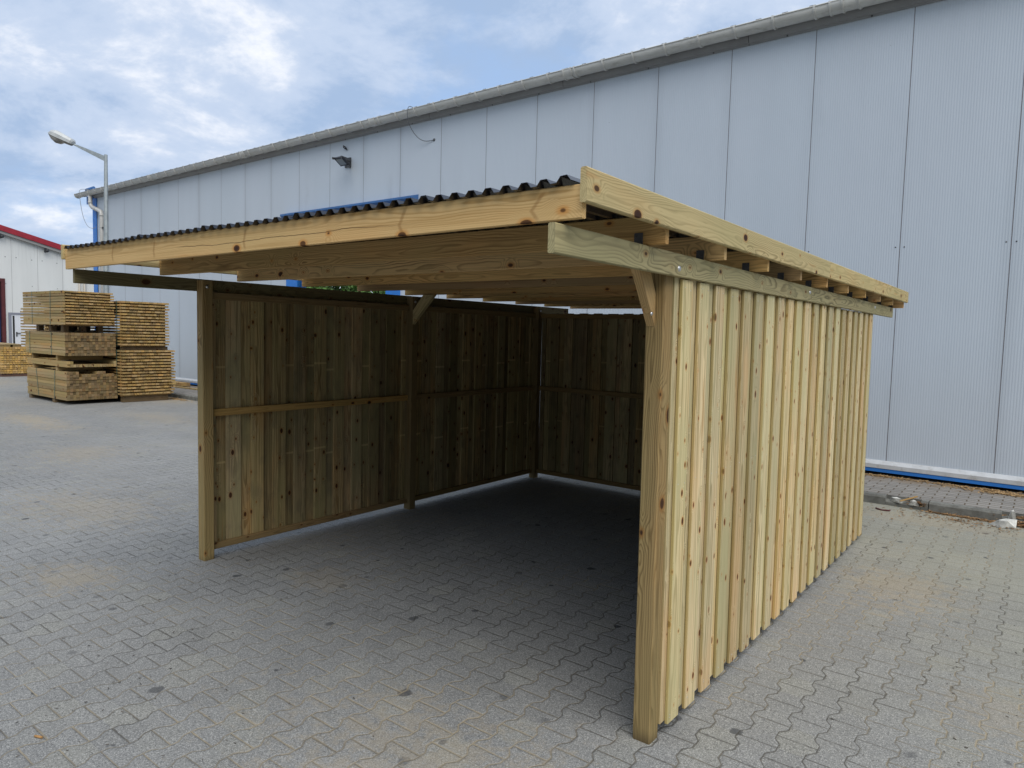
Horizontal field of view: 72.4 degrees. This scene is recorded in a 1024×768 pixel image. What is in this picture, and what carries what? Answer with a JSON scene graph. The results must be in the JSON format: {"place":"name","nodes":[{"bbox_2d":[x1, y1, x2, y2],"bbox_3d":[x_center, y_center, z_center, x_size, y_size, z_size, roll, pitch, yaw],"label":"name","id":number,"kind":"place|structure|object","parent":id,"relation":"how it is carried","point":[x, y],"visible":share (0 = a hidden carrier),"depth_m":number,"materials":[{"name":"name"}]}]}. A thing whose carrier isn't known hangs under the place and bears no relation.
{"place":"outdoors","nodes":[
{"label":"outdoors","id":0,"kind":"place"},
{"bbox_2d":[20,308,73,368],"bbox_3d":[-15.684,-1.548,23.851,2.263,2.019,1.109,5,5,37],"label":"timber bundle","id":1,"kind":"object","parent":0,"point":[47,328],"visible":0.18,"depth_m":23.24,"materials":[{"name":"brown wood"}]},
{"bbox_2d":[0,0,831,292],"label":"sky","id":2,"kind":"structure","parent":0,"point":[150,86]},
{"bbox_2d":[0,376,1023,767],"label":"ground","id":3,"kind":"structure","parent":0,"point":[518,650],"depth_m":4.00,"materials":[{"name":"grey concrete"}]},
{"bbox_2d":[0,373,26,376],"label":"bearer","id":4,"kind":"object","parent":3,"relation":"on","point":[12,375],"visible":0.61,"depth_m":21.75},
{"bbox_2d":[0,342,32,373],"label":"timber bundle","id":5,"kind":"object","parent":4,"relation":"on","point":[13,358],"visible":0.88,"depth_m":21.76,"materials":[{"name":"yellow wood"}]},
{"bbox_2d":[29,394,44,397],"bbox_3d":[-10.616,0.246,16.242,0.130,0.085,0.980,5,5,37],"label":"bearer","id":6,"kind":"object","parent":3,"relation":"on","point":[33,396],"visible":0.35,"depth_m":15.88,"materials":[{"name":"brown wood"}]},
{"bbox_2d":[0,225,94,345],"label":"white hall","id":7,"kind":"structure","parent":3,"relation":"on","point":[28,263],"depth_m":34.11,"materials":[{"name":"grey metal"}]},
{"bbox_2d":[11,315,35,345],"bbox_3d":[-23.868,-2.367,34.250,0.085,2.008,1.026,5,5,37],"label":"door","id":8,"kind":"structure","parent":7,"relation":"in","point":[16,320],"depth_m":34.04,"materials":[{"name":"white metal"}]},
{"bbox_2d":[52,398,103,402],"bbox_3d":[-9.553,0.332,15.430,0.130,0.085,0.980,5,5,37],"label":"bearer","id":9,"kind":"object","parent":3,"relation":"on","point":[56,400],"visible":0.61,"depth_m":15.19,"materials":[{"name":"brown wood"}]},
{"bbox_2d":[27,367,117,400],"bbox_3d":[-9.844,-0.041,15.623,2.248,0.605,1.004,5,5,37],"label":"timber bundle","id":10,"kind":"object","parent":9,"relation":"on","point":[69,385],"visible":0.98,"depth_m":15.04,"materials":[{"name":"brown wood"}]},
{"bbox_2d":[33,363,55,367],"bbox_3d":[-10.485,-0.437,16.094,0.090,0.095,0.900,5,5,37],"label":"spacer","id":11,"kind":"object","parent":10,"relation":"on","point":[37,365],"visible":0.39,"depth_m":15.80,"materials":[{"name":"brown wood"}]},
{"bbox_2d":[28,357,116,366],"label":"loose posts","id":12,"kind":"object","parent":10,"relation":"on","point":[82,363],"visible":0.94,"depth_m":15.21,"materials":[{"name":"brown wood"}]},
{"bbox_2d":[32,353,55,357],"bbox_3d":[-10.519,-0.670,16.108,0.090,0.110,0.900,5,5,37],"label":"spacer","id":13,"kind":"object","parent":12,"relation":"on","point":[36,355],"visible":0.39,"depth_m":15.84,"materials":[{"name":"brown wood"}]},
{"bbox_2d":[25,331,115,355],"bbox_3d":[-9.833,-0.915,15.545,2.247,0.489,1.004,5,5,37],"label":"timber bundle","id":14,"kind":"object","parent":13,"relation":"on","point":[73,343],"visible":0.98,"depth_m":14.95,"materials":[{"name":"brown wood"}]},
{"bbox_2d":[36,324,102,332],"bbox_3d":[-9.802,-1.229,15.502,1.490,0.149,0.780,5,5,37],"label":"pallet","id":15,"kind":"object","parent":14,"relation":"on","point":[68,328],"visible":0.96,"depth_m":15.29,"materials":[{"name":"brown wood"}]},
{"bbox_2d":[23,290,114,325],"bbox_3d":[-9.817,-1.664,15.469,2.271,0.720,1.026,5,5,37],"label":"timber bundle","id":16,"kind":"object","parent":15,"relation":"on","point":[84,308],"visible":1,"depth_m":14.88,"materials":[{"name":"brown wood"}]},
{"bbox_2d":[56,355,102,359],"bbox_3d":[-9.433,-0.582,15.278,0.090,0.110,0.900,5,5,37],"label":"spacer","id":17,"kind":"object","parent":12,"relation":"on","point":[59,357],"visible":0.73,"depth_m":15.22,"materials":[{"name":"brown wood"}]},
{"bbox_2d":[56,366,102,370],"bbox_3d":[-9.454,-0.354,15.306,0.090,0.095,0.900,5,5,37],"label":"spacer","id":18,"kind":"object","parent":10,"relation":"on","point":[58,368],"visible":0.73,"depth_m":15.24,"materials":[{"name":"brown wood"}]},
{"bbox_2d":[48,130,109,332],"bbox_3d":[-11.724,-3.411,19.150,1.898,6.923,0.490,3,4,15],"label":"street lamp","id":19,"kind":"object","parent":3,"relation":"on","point":[57,136],"visible":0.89,"depth_m":18.95,"materials":[{"name":"metal"}]},
{"bbox_2d":[111,394,167,401],"bbox_3d":[-9.038,0.253,16.368,2.040,0.132,0.980,5,5,37],"label":"bearer","id":20,"kind":"object","parent":3,"relation":"on","point":[144,398],"visible":0.45,"depth_m":15.74,"materials":[{"name":"brown wood"}]},
{"bbox_2d":[99,349,175,395],"bbox_3d":[-9.043,-0.326,16.372,2.413,1.018,1.179,5,5,37],"label":"timber bundle","id":21,"kind":"object","parent":20,"relation":"on","point":[142,372],"visible":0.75,"depth_m":15.64,"materials":[{"name":"brown wood"}]},
{"bbox_2d":[116,345,167,349],"bbox_3d":[-9.009,-0.863,16.289,2.040,0.076,0.980,5,5,37],"label":"bearer","id":22,"kind":"object","parent":21,"relation":"on","point":[141,348],"visible":0.5,"depth_m":15.68,"materials":[{"name":"brown wood"}]},
{"bbox_2d":[90,301,169,346],"bbox_3d":[-9.054,-1.401,16.260,2.395,0.998,1.038,5,5,37],"label":"timber bundle","id":23,"kind":"object","parent":22,"relation":"on","point":[149,318],"visible":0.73,"depth_m":15.53,"materials":[{"name":"brown wood"}]},
{"bbox_2d":[306,285,367,292],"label":"tree","id":24,"kind":"object","parent":3,"relation":"on","point":[352,288],"visible":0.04,"depth_m":41.17,"materials":[{"name":"green plant"}]},
{"bbox_2d":[328,286,385,293],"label":"tree","id":25,"kind":"object","parent":3,"relation":"on","point":[381,292],"visible":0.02,"depth_m":42.06,"materials":[{"name":"green plant"}]},
{"bbox_2d":[61,166,908,744],"bbox_3d":[0.461,0.218,5.660,3.870,2.220,5.958,5,5,37],"label":"carport","id":26,"kind":"object","parent":3,"relation":"on","point":[711,402],"visible":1,"depth_m":4.74,"materials":[{"name":"brown wood"}]},
{"bbox_2d":[15,477,1020,763],"bbox_3d":[-2.078,1.350,4.364,12.216,0.019,10.162,3,4,20],"label":"grit","id":27,"kind":"object","parent":3,"relation":"on","point":[353,697],"visible":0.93,"depth_m":3.54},
{"bbox_2d":[15,373,1023,523],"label":"kerb","id":28,"kind":"structure","parent":3,"relation":"on","point":[949,508],"depth_m":7.19,"materials":[{"name":"concrete"}]},
{"bbox_2d":[890,497,902,503],"bbox_3d":[4.089,1.228,7.442,0.160,0.056,0.094,5,6,43],"label":"concrete chunk","id":29,"kind":"object","parent":28,"relation":"on","point":[895,499],"visible":0.97,"depth_m":7.42,"materials":[{"name":"white paint"}]},
{"bbox_2d":[74,0,1023,490],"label":"storage hall","id":30,"kind":"structure","parent":3,"relation":"on","point":[880,140],"depth_m":8.95,"materials":[{"name":"silver metal"}]},
{"bbox_2d":[332,145,350,167],"bbox_3d":[-3.463,-4.719,14.438,0.290,0.512,0.526,3,4,15],"label":"floodlight","id":31,"kind":"object","parent":30,"relation":"attached to","point":[343,161],"visible":1,"depth_m":14.36,"materials":[{"name":"black metal"}]},
{"bbox_2d":[407,106,434,140],"bbox_3d":[-1.695,-4.878,13.161,0.544,0.640,0.148,2,4,3],"label":"wire","id":32,"kind":"object","parent":30,"relation":"hanging from","point":[411,128],"visible":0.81,"depth_m":13.13,"materials":[{"name":"grey"}]},
{"bbox_2d":[168,397,1023,496],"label":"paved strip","id":33,"kind":"object","parent":3,"relation":"on","point":[995,491],"visible":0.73,"depth_m":7.97,"materials":[{"name":"grey concrete"}]},
{"bbox_2d":[881,501,1023,532],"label":"wood chips","id":34,"kind":"object","parent":3,"relation":"on","point":[981,519],"visible":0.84,"depth_m":6.91,"materials":[{"name":"beige wood"}]},
{"bbox_2d":[908,500,918,506],"bbox_3d":[4.201,1.244,7.322,0.090,0.067,0.085,1,4,-6],"label":"concrete chunk","id":35,"kind":"object","parent":34,"relation":"on","point":[913,503],"visible":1,"depth_m":7.30,"materials":[{"name":"white paint"}]},
{"bbox_2d":[908,501,1023,526],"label":"dead leaves","id":36,"kind":"object","parent":34,"relation":"on","point":[1018,524],"visible":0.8,"depth_m":6.75,"materials":[{"name":"brown plant"}]},
{"bbox_2d":[1008,510,1015,519],"bbox_3d":[4.865,1.276,6.798,0.070,0.112,0.053,0,4,-18],"label":"concrete chunk","id":37,"kind":"object","parent":34,"relation":"on","point":[1012,515],"visible":0.66,"depth_m":6.78,"materials":[{"name":"white paint"}]},
{"bbox_2d":[988,519,1016,527],"bbox_3d":[4.720,1.327,6.703,0.216,0.078,0.159,1,4,-6],"label":"concrete chunk","id":38,"kind":"object","parent":3,"relation":"on","point":[1004,523],"visible":1,"depth_m":6.65,"materials":[{"name":"white paint"}]},
{"bbox_2d":[171,385,1023,513],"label":"sidewalk","id":39,"kind":"structure","parent":0,"point":[920,490],"depth_m":7.74,"materials":[{"name":"grey concrete"}]},
{"bbox_2d":[171,381,197,389],"bbox_3d":[-8.962,0.004,18.702,2.700,0.118,0.450,5,5,37],"label":"board pile","id":40,"kind":"object","parent":39,"relation":"on","point":[178,384],"visible":0.45,"depth_m":18.46,"materials":[{"name":"brown wood"}]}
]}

